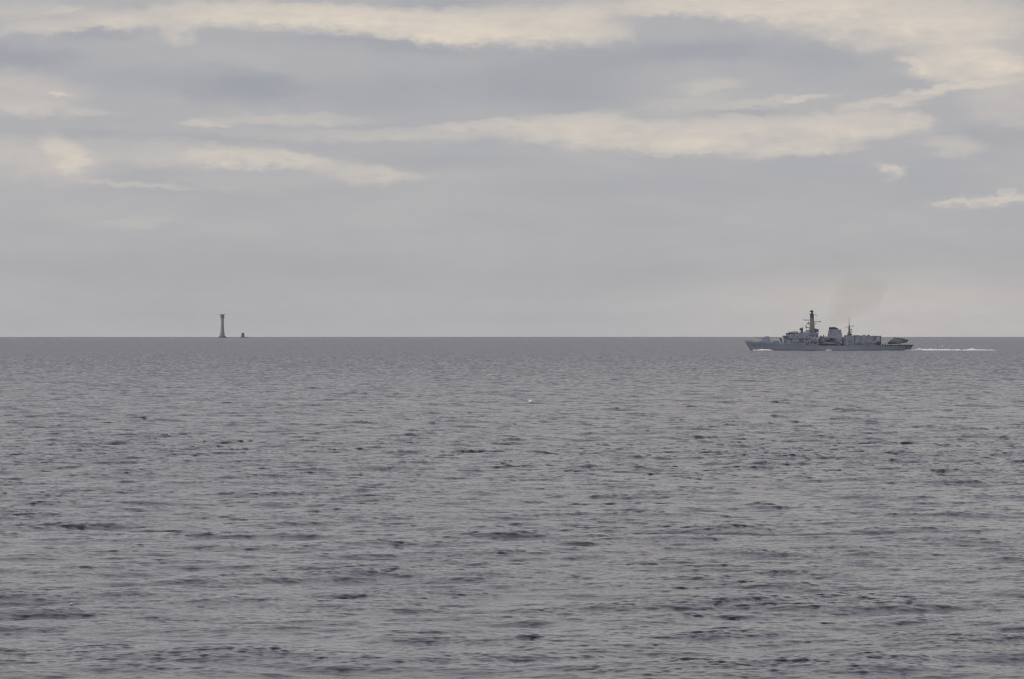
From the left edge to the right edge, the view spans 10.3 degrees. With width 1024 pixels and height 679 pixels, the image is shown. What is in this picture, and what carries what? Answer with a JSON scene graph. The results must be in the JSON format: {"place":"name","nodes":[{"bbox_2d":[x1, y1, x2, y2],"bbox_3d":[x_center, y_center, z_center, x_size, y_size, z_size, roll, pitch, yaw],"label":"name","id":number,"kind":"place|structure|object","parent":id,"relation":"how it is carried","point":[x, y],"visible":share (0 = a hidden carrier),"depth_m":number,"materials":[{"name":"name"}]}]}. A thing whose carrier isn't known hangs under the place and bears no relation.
{"place":"outdoors","nodes":[
{"label":"outdoors","id":0,"kind":"place"},
{"bbox_2d":[0,337,1023,678],"bbox_3d":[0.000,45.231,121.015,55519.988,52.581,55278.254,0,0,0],"label":"sea","id":1,"kind":"structure","parent":0,"point":[462,507],"depth_m":613.82,"materials":[{"name":"grey liquid"}]},
{"bbox_2d":[219,314,225,337],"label":"lighthouse","id":2,"kind":"object","parent":1,"relation":"in","point":[222,334],"visible":0.96,"depth_m":12196.78,"materials":[{"name":"grey stone"}]},
{"bbox_2d":[745,310,912,349],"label":"warship","id":3,"kind":"object","parent":1,"relation":"on","point":[834,339],"visible":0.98,"depth_m":4563.70,"materials":[{"name":"grey paint"}]},
{"bbox_2d":[887,337,907,344],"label":"helicopter","id":4,"kind":"object","parent":3,"relation":"on","point":[895,340],"visible":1,"depth_m":4566.01,"materials":[{"name":"grey metal"}]},
{"bbox_2d":[914,348,984,349],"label":"wake","id":5,"kind":"object","parent":1,"relation":"on","point":[945,349],"visible":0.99,"depth_m":4564.24,"materials":[{"name":"liquid"}]},
{"bbox_2d":[0,0,1023,336],"label":"sky","id":6,"kind":"structure","parent":0,"point":[279,168],"materials":[{"name":"grey"}]}
]}

